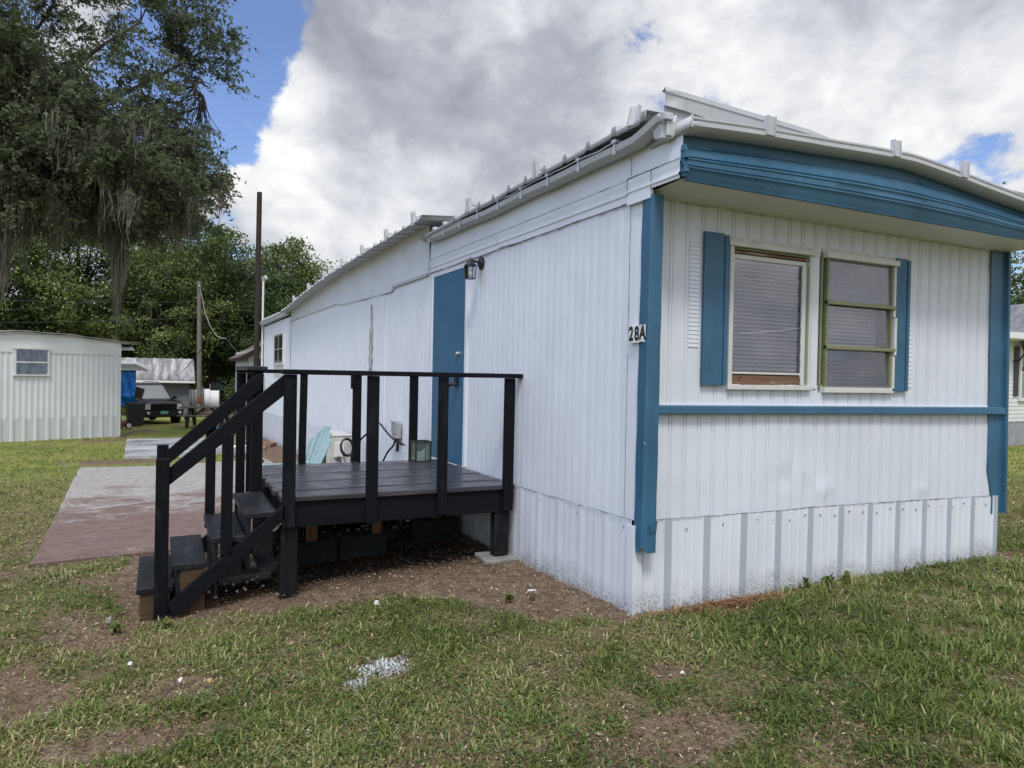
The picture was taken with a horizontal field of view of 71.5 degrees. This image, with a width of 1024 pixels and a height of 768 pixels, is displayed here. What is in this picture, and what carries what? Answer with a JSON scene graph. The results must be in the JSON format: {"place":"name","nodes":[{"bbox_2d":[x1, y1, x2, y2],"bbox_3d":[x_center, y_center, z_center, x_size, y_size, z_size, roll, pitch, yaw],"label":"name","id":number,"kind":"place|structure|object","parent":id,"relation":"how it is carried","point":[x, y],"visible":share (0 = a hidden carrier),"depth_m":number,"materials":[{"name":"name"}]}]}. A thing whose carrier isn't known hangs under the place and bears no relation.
{"place":"outdoors","nodes":[
{"label":"outdoors","id":0,"kind":"place"},
{"bbox_2d":[228,341,263,413],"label":"brown roof house","id":1,"kind":"structure","parent":0,"point":[245,357],"depth_m":30.59,"materials":[{"name":"white"}]},
{"bbox_2d":[0,434,1023,767],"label":"grass","id":2,"kind":"structure","parent":0,"point":[780,626],"depth_m":3.59,"materials":[{"name":"green plant"}]},
{"bbox_2d":[0,411,1023,767],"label":"ground","id":3,"kind":"structure","parent":0,"point":[158,427],"depth_m":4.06,"materials":[{"name":"green plant"}]},
{"bbox_2d":[0,262,48,330],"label":"oak tree","id":4,"kind":"object","parent":3,"relation":"on","point":[15,294],"visible":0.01,"depth_m":45.95,"materials":[{"name":"green plant"}]},
{"bbox_2d":[0,226,107,335],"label":"oak tree","id":5,"kind":"object","parent":3,"relation":"on","point":[8,319],"visible":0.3,"depth_m":41.77,"materials":[{"name":"green plant"}]},
{"bbox_2d":[0,330,137,441],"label":"neighbour mobile home","id":6,"kind":"object","parent":3,"relation":"on","point":[57,386],"visible":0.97,"depth_m":21.16,"materials":[{"name":"grey metal"}]},
{"bbox_2d":[12,347,50,375],"bbox_3d":[-13.846,-0.641,20.522,0.055,0.810,0.980,2,1,33],"label":"window","id":7,"kind":"structure","parent":6,"relation":"in","point":[27,361],"depth_m":20.52,"materials":[{"name":"white glass"}]},
{"bbox_2d":[1,228,167,357],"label":"oak tree","id":8,"kind":"object","parent":3,"relation":"on","point":[90,273],"visible":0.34,"depth_m":42.88,"materials":[{"name":"green plant"}]},
{"bbox_2d":[105,617,111,622],"bbox_3d":[-2.599,1.520,4.584,0.039,0.031,0.044,1,1,-26],"label":"grey stone","id":9,"kind":"object","parent":3,"relation":"on","point":[108,619],"visible":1,"depth_m":4.57,"materials":[{"name":"stone"}]},
{"bbox_2d":[108,620,124,633],"bbox_3d":[-2.452,1.506,4.398,0.096,0.092,0.079,1,1,13],"label":"weed","id":10,"kind":"object","parent":3,"relation":"on","point":[114,626],"visible":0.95,"depth_m":4.39,"materials":[{"name":"green plant"}]},
{"bbox_2d":[120,416,131,428],"bbox_3d":[-15.128,1.234,26.743,0.700,0.960,1.370,2,1,35],"label":"lawn mower","id":11,"kind":"object","parent":3,"relation":"on","point":[127,425],"visible":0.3,"depth_m":26.96,"materials":[{"name":"red paint"}]},
{"bbox_2d":[0,0,258,336],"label":"live oak","id":12,"kind":"object","parent":3,"relation":"on","point":[98,172],"visible":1,"depth_m":20.20,"materials":[{"name":"green plant"}]},
{"bbox_2d":[124,402,146,425],"bbox_3d":[-15.466,1.237,29.183,0.714,0.999,0.792,1,1,-38],"label":"trash bin","id":13,"kind":"object","parent":3,"relation":"on","point":[135,412],"visible":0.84,"depth_m":28.92,"materials":[{"name":"black plastic"}]},
{"bbox_2d":[121,362,151,389],"bbox_3d":[-17.211,0.399,30.444,3.139,2.750,3.400,1,1,-26],"label":"awning","id":14,"kind":"object","parent":3,"relation":"on","point":[133,366],"visible":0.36,"depth_m":29.47,"materials":[{"name":"white paint"}]},
{"bbox_2d":[121,370,135,405],"bbox_3d":[-16.600,0.166,29.231,2.003,1.512,0.325,1,1,-26],"label":"blue tarp","id":15,"kind":"object","parent":14,"relation":"hanging from","point":[128,385],"visible":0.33,"depth_m":29.54,"materials":[{"name":"blue plastic"}]},
{"bbox_2d":[81,232,197,357],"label":"light tree","id":16,"kind":"object","parent":3,"relation":"on","point":[132,299],"visible":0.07,"depth_m":48.14,"materials":[{"name":"green plant"}]},
{"bbox_2d":[121,381,183,422],"bbox_3d":[-16.932,0.828,32.801,4.755,1.870,2.200,2,1,44],"label":"parked car","id":17,"kind":"object","parent":3,"relation":"on","point":[158,399],"visible":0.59,"depth_m":31.81,"materials":[{"name":"black paint"}]},
{"bbox_2d":[31,458,280,566],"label":"concrete slab","id":18,"kind":"structure","parent":3,"relation":"on","point":[106,512],"depth_m":8.52,"materials":[{"name":"grey concrete"}]},
{"bbox_2d":[234,445,264,463],"bbox_3d":[-5.313,1.417,14.298,0.664,0.225,2.199,1,1,-26],"label":"drain pipe","id":19,"kind":"object","parent":18,"relation":"on","point":[263,461],"visible":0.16,"depth_m":14.42,"materials":[{"name":"white plastic"}]},
{"bbox_2d":[262,426,331,465],"bbox_3d":[-2.733,1.040,9.147,0.608,0.965,0.916,2,1,40],"label":"lawn chair","id":20,"kind":"object","parent":18,"relation":"on","point":[322,443],"visible":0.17,"depth_m":9.35,"materials":[{"name":"teal plastic"}]},
{"bbox_2d":[121,357,194,415],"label":"shed","id":21,"kind":"structure","parent":3,"relation":"on","point":[170,376],"depth_m":40.13,"materials":[{"name":"corrugated galvanised metal"},{"name":"white paint"}]},
{"bbox_2d":[93,243,230,383],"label":"mossy tree","id":22,"kind":"object","parent":3,"relation":"on","point":[178,334],"visible":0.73,"depth_m":44.77,"materials":[{"name":"green plant"}]},
{"bbox_2d":[159,617,170,628],"bbox_3d":[-2.185,1.515,4.488,0.071,0.081,0.082,1,1,-9],"label":"weed","id":23,"kind":"object","parent":3,"relation":"on","point":[166,621],"visible":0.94,"depth_m":4.48,"materials":[{"name":"green plant"}]},
{"bbox_2d":[124,436,235,458],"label":"concrete slab","id":24,"kind":"structure","parent":3,"relation":"on","point":[144,448],"depth_m":17.79,"materials":[{"name":"grey concrete"}]},
{"bbox_2d":[131,241,239,380],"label":"oak tree","id":25,"kind":"object","parent":3,"relation":"on","point":[183,320],"depth_m":56.88,"materials":[{"name":"green plant"}]},
{"bbox_2d":[189,369,205,389],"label":"bush","id":26,"kind":"object","parent":3,"relation":"on","point":[193,386],"visible":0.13,"depth_m":46.35,"materials":[{"name":"green plant"}]},
{"bbox_2d":[120,219,276,389],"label":"mossy tree","id":27,"kind":"object","parent":3,"relation":"on","point":[214,248],"visible":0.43,"depth_m":48.19,"materials":[{"name":"green plant"}]},
{"bbox_2d":[197,281,201,412],"bbox_3d":[-16.685,-1.854,37.979,0.314,7.278,0.384,1,1,-26],"label":"utility pole","id":28,"kind":"object","parent":3,"relation":"on","point":[199,366],"visible":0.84,"depth_m":37.90,"materials":[{"name":"grey"}]},
{"bbox_2d":[0,285,198,310],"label":"power line","id":29,"kind":"object","parent":28,"relation":"attached to","point":[94,301],"visible":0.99,"depth_m":33.03,"materials":[{"name":"grey metal"}]},
{"bbox_2d":[12,317,197,322],"bbox_3d":[-26.898,-2.986,30.219,25.552,1.335,0.021,1,1,-37],"label":"power line","id":30,"kind":"object","parent":28,"relation":"attached to","point":[87,321],"visible":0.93,"depth_m":34.75,"materials":[{"name":"black rubber"}]},
{"bbox_2d":[14,300,197,301],"bbox_3d":[-26.875,-4.154,30.204,25.552,0.697,0.021,1,1,-37],"label":"power line","id":31,"kind":"object","parent":28,"relation":"attached to","point":[50,301],"visible":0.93,"depth_m":34.00,"materials":[{"name":"black rubber"}]},
{"bbox_2d":[199,287,225,338],"bbox_3d":[-16.022,-3.857,38.037,1.414,2.854,0.090,1,1,-11],"label":"service drop","id":32,"kind":"object","parent":28,"relation":"attached to","point":[206,316],"visible":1,"depth_m":37.99,"materials":[{"name":"grey rubber"}]},
{"bbox_2d":[193,699,213,715],"bbox_3d":[-1.426,1.504,3.289,0.086,0.084,0.067,1,1,-1],"label":"weed","id":33,"kind":"object","parent":3,"relation":"on","point":[205,706],"visible":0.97,"depth_m":3.28,"materials":[{"name":"green plant"}]},
{"bbox_2d":[189,384,219,412],"bbox_3d":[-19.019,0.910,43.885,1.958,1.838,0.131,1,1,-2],"label":"propane tank","id":34,"kind":"object","parent":3,"relation":"on","point":[210,398],"visible":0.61,"depth_m":43.84,"materials":[{"name":"white metal"}]},
{"bbox_2d":[176,406,234,427],"bbox_3d":[-11.868,1.282,27.741,1.900,0.771,1.600,1,1,-11],"label":"picnic table","id":35,"kind":"object","parent":3,"relation":"on","point":[189,414],"visible":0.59,"depth_m":27.39,"materials":[{"name":"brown wood"}]},
{"bbox_2d":[189,377,234,403],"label":"bush","id":36,"kind":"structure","parent":3,"relation":"on","point":[216,386],"depth_m":58.15,"materials":[{"name":"green plant"}]},
{"bbox_2d":[177,257,252,400],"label":"light tree","id":37,"kind":"object","parent":3,"relation":"on","point":[227,382],"visible":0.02,"depth_m":55.33,"materials":[{"name":"green plant"}]},
{"bbox_2d":[219,373,234,404],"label":"bush","id":38,"kind":"object","parent":3,"relation":"on","point":[231,388],"visible":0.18,"depth_m":46.67,"materials":[{"name":"green plant"}]},
{"bbox_2d":[218,561,270,586],"bbox_3d":[-2.177,1.515,5.695,0.400,0.075,0.360,1,1,-33],"label":"concrete paver","id":39,"kind":"object","parent":3,"relation":"on","point":[252,572],"visible":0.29,"depth_m":5.56,"materials":[{"name":"grey concrete"}]},
{"bbox_2d":[175,263,315,383],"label":"dense tree","id":40,"kind":"object","parent":3,"relation":"on","point":[275,293],"visible":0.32,"depth_m":48.25,"materials":[{"name":"green plant"}]},
{"bbox_2d":[234,441,276,449],"bbox_3d":[-6.259,1.486,17.302,0.985,0.262,1.625,1,1,-26],"label":"rubble pile","id":41,"kind":"object","parent":3,"relation":"on","point":[271,443],"visible":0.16,"depth_m":17.21,"materials":[{"name":"red brick"}]},
{"bbox_2d":[253,192,264,365],"bbox_3d":[-7.458,-2.025,20.990,0.313,7.253,0.166,1,1,6],"label":"service pole","id":42,"kind":"object","parent":3,"relation":"on","point":[258,272],"visible":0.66,"depth_m":20.93,"materials":[{"name":"brown wood"}]},
{"bbox_2d":[181,258,258,372],"bbox_3d":[-10.813,-2.098,25.688,0.026,3.475,11.622,1,1,-35],"label":"service cable","id":43,"kind":"object","parent":42,"relation":"attached to","point":[223,317],"visible":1,"depth_m":24.23,"materials":[{"name":"black rubber"}]},
{"bbox_2d":[261,255,306,285],"bbox_3d":[-6.758,-3.362,21.136,1.344,0.875,0.030,1,1,-17],"label":"service cable","id":44,"kind":"object","parent":42,"relation":"attached to","point":[281,271],"visible":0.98,"depth_m":21.11,"materials":[{"name":"black metal"}]},
{"bbox_2d":[221,232,338,336],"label":"mossy tree","id":45,"kind":"object","parent":3,"relation":"on","point":[304,271],"visible":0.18,"depth_m":52.20,"materials":[{"name":"green plant"}]},
{"bbox_2d":[297,535,337,567],"bbox_3d":[-1.704,1.421,6.026,0.400,0.210,0.190,1,1,-32],"label":"concrete block","id":46,"kind":"object","parent":3,"relation":"on","point":[322,549],"depth_m":5.96,"materials":[{"name":"black concrete"}]},
{"bbox_2d":[136,366,522,621],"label":"wooden deck","id":47,"kind":"structure","parent":3,"relation":"on","point":[290,495],"depth_m":5.34,"materials":[{"name":"black paint"}]},
{"bbox_2d":[410,440,431,461],"bbox_3d":[-0.930,0.681,7.249,0.172,0.209,0.172,1,1,-26],"label":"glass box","id":48,"kind":"object","parent":47,"relation":"on","point":[421,445],"visible":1,"depth_m":7.21,"materials":[{"name":"clear glass"}]},
{"bbox_2d":[316,430,351,462],"bbox_3d":[-2.698,1.117,10.828,0.380,0.745,0.954,1,1,-26],"label":"air conditioner","id":49,"kind":"object","parent":3,"relation":"on","point":[333,454],"visible":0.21,"depth_m":10.46,"materials":[{"name":"white"}]},
{"bbox_2d":[268,519,412,558],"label":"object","id":50,"kind":"object","parent":3,"relation":"on","point":[345,527],"visible":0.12,"depth_m":6.64,"materials":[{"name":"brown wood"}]},
{"bbox_2d":[340,434,365,462],"bbox_3d":[-2.215,1.082,10.054,0.447,0.851,0.173,1,1,5],"label":"garden hose","id":51,"kind":"object","parent":3,"relation":"on","point":[344,455],"visible":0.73,"depth_m":10.03,"materials":[{"name":"black rubber"}]},
{"bbox_2d":[337,530,386,560],"bbox_3d":[-1.313,1.400,6.207,0.400,0.210,0.190,1,1,-23],"label":"concrete block","id":52,"kind":"object","parent":3,"relation":"on","point":[356,544],"depth_m":6.12,"materials":[{"name":"black concrete"}]},
{"bbox_2d":[368,526,395,539],"bbox_3d":[-1.255,1.363,6.340,0.200,0.131,0.406,2,1,42],"label":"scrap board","id":53,"kind":"object","parent":52,"relation":"on","point":[390,534],"visible":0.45,"depth_m":6.42,"materials":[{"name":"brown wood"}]},
{"bbox_2d":[339,653,412,690],"bbox_3d":[-0.694,1.486,3.678,0.420,0.056,0.399,1,1,-26],"label":"white paint spill","id":54,"kind":"object","parent":3,"relation":"on","point":[392,667],"visible":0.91,"depth_m":3.71,"materials":[{"name":"white paint"}]},
{"bbox_2d":[413,516,458,543],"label":"concrete block","id":55,"kind":"structure","parent":3,"relation":"on","point":[429,530],"depth_m":6.63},
{"bbox_2d":[474,551,518,565],"bbox_3d":[-0.108,1.433,5.875,0.340,0.042,0.300,1,1,-20],"label":"concrete paver","id":56,"kind":"object","parent":3,"relation":"on","point":[486,558],"visible":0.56,"depth_m":5.78,"materials":[{"name":"grey concrete"}]},
{"bbox_2d":[504,593,514,602],"bbox_3d":[-0.016,1.422,4.734,0.074,0.071,0.067,1,1,-26],"label":"weed","id":57,"kind":"object","parent":3,"relation":"on","point":[509,598],"visible":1,"depth_m":4.72,"materials":[{"name":"green plant"}]},
{"bbox_2d":[0,492,1023,767],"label":"clover","id":58,"kind":"object","parent":3,"relation":"on","point":[376,752],"visible":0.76,"depth_m":3.29,"materials":[{"name":"green plant"}]},
{"bbox_2d":[529,595,534,600],"bbox_3d":[0.132,1.419,4.723,0.041,0.035,0.039,1,1,-4],"label":"dirt clod","id":59,"kind":"object","parent":3,"relation":"on","point":[531,597],"visible":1,"depth_m":4.71,"materials":[{"name":"brown soil"}]},
{"bbox_2d":[259,86,1023,615],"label":"mobile home","id":60,"kind":"object","parent":3,"relation":"on","point":[807,378],"visible":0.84,"depth_m":5.12,"materials":[{"name":"white paint"}]},
{"bbox_2d":[261,275,267,365],"bbox_3d":[-7.160,-0.785,20.500,0.214,4.706,0.120,1,1,27],"label":"service mast","id":61,"kind":"object","parent":60,"relation":"attached to","point":[264,278],"visible":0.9,"depth_m":20.48,"materials":[{"name":"grey metal"}]},
{"bbox_2d":[273,331,283,364],"bbox_3d":[-5.855,-0.880,17.833,0.035,0.800,1.640,1,1,-26],"label":"window","id":62,"kind":"structure","parent":60,"relation":"in","point":[278,341],"depth_m":17.79,"materials":[{"name":"white glass"}]},
{"bbox_2d":[382,421,401,460],"bbox_3d":[-1.500,0.837,8.844,0.097,0.764,0.476,1,1,-32],"label":"electrical box","id":63,"kind":"object","parent":60,"relation":"attached to","point":[396,429],"visible":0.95,"depth_m":8.67,"materials":[{"name":"grey metal"}]},
{"bbox_2d":[379,422,404,445],"bbox_3d":[-1.514,0.617,8.923,0.024,0.214,1.122,1,1,-26],"label":"hanging cable","id":64,"kind":"object","parent":60,"relation":"attached to","point":[402,444],"visible":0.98,"depth_m":8.99,"materials":[{"name":"black rubber"}]},
{"bbox_2d":[430,268,465,467],"bbox_3d":[-0.700,-0.165,7.299,0.132,1.962,0.963,1,1,-26],"label":"door","id":65,"kind":"structure","parent":60,"relation":"in","point":[449,290],"depth_m":7.21,"materials":[{"name":"blue paint"}]},
{"bbox_2d":[464,255,483,279],"bbox_3d":[-0.356,-1.072,6.534,0.166,0.216,0.124,1,1,-26],"label":"wall lantern","id":66,"kind":"object","parent":60,"relation":"attached to","point":[472,264],"depth_m":6.51,"materials":[{"name":"black metal"}]},
{"bbox_2d":[628,324,645,342],"bbox_3d":[0.777,-0.308,4.365,0.029,0.110,0.181,1,1,-26],"label":"house number sign","id":67,"kind":"object","parent":60,"relation":"attached to","point":[636,334],"visible":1,"depth_m":4.36,"materials":[{"name":"white plastic"}]},
{"bbox_2d":[725,236,816,389],"bbox_3d":[1.773,-0.466,4.865,0.801,1.013,0.050,1,1,-26],"label":"window","id":68,"kind":"structure","parent":60,"relation":"in","point":[770,304],"depth_m":4.87,"materials":[{"name":"white metal"}]},
{"bbox_2d":[817,248,899,392],"bbox_3d":[2.555,-0.451,5.253,0.810,1.034,0.092,1,1,-26],"label":"window","id":69,"kind":"structure","parent":60,"relation":"in","point":[852,279],"depth_m":5.24,"materials":[{"name":"green paint"}]},
{"bbox_2d":[628,589,809,620],"bbox_3d":[1.385,1.414,4.510,1.492,0.096,0.264,1,1,-26],"label":"pine straw","id":70,"kind":"object","parent":3,"relation":"on","point":[724,603],"visible":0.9,"depth_m":4.54,"materials":[{"name":"brown plant"}]},
{"bbox_2d":[801,577,811,587],"bbox_3d":[2.062,1.396,4.966,0.080,0.098,0.067,1,1,-26],"label":"weed","id":71,"kind":"object","parent":3,"relation":"on","point":[805,583],"visible":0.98,"depth_m":4.97,"materials":[{"name":"green plant"}]},
{"bbox_2d":[821,573,834,586],"bbox_3d":[2.251,1.394,5.053,0.090,0.107,0.091,1,1,-26],"label":"weed","id":72,"kind":"object","parent":3,"relation":"on","point":[830,578],"visible":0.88,"depth_m":5.05,"materials":[{"name":"green plant"}]},
{"bbox_2d":[839,570,854,582],"bbox_3d":[2.406,1.398,5.109,0.076,0.104,0.083,1,1,-26],"label":"weed","id":73,"kind":"object","parent":3,"relation":"on","point":[846,574],"visible":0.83,"depth_m":5.11,"materials":[{"name":"green plant"}]},
{"bbox_2d":[1002,182,1023,304],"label":"oak tree","id":74,"kind":"object","parent":3,"relation":"on","point":[1017,260],"depth_m":39.30,"materials":[{"name":"green plant"}]},
{"bbox_2d":[1008,304,1023,445],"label":"white house","id":75,"kind":"structure","parent":3,"relation":"on","point":[1016,409],"depth_m":19.32,"materials":[{"name":"white metal"}]},
{"bbox_2d":[1013,341,1023,361],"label":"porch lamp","id":76,"kind":"object","parent":75,"relation":"attached to","point":[1022,345],"visible":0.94,"depth_m":19.09,"materials":[{"name":"black metal"}]},
{"bbox_2d":[1018,344,1023,400],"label":"window","id":77,"kind":"structure","parent":75,"relation":"in","point":[1021,363],"depth_m":19.33,"materials":[{"name":"white plastic"}]},
{"bbox_2d":[1010,257,1023,304],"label":"dense tree","id":78,"kind":"object","parent":3,"relation":"on","point":[1019,299],"visible":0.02,"depth_m":36.60,"materials":[{"name":"green plant"}]},
{"bbox_2d":[0,0,1023,305],"label":"sky","id":79,"kind":"structure","parent":0,"point":[366,115],"materials":[{"name":"white"}]}
]}

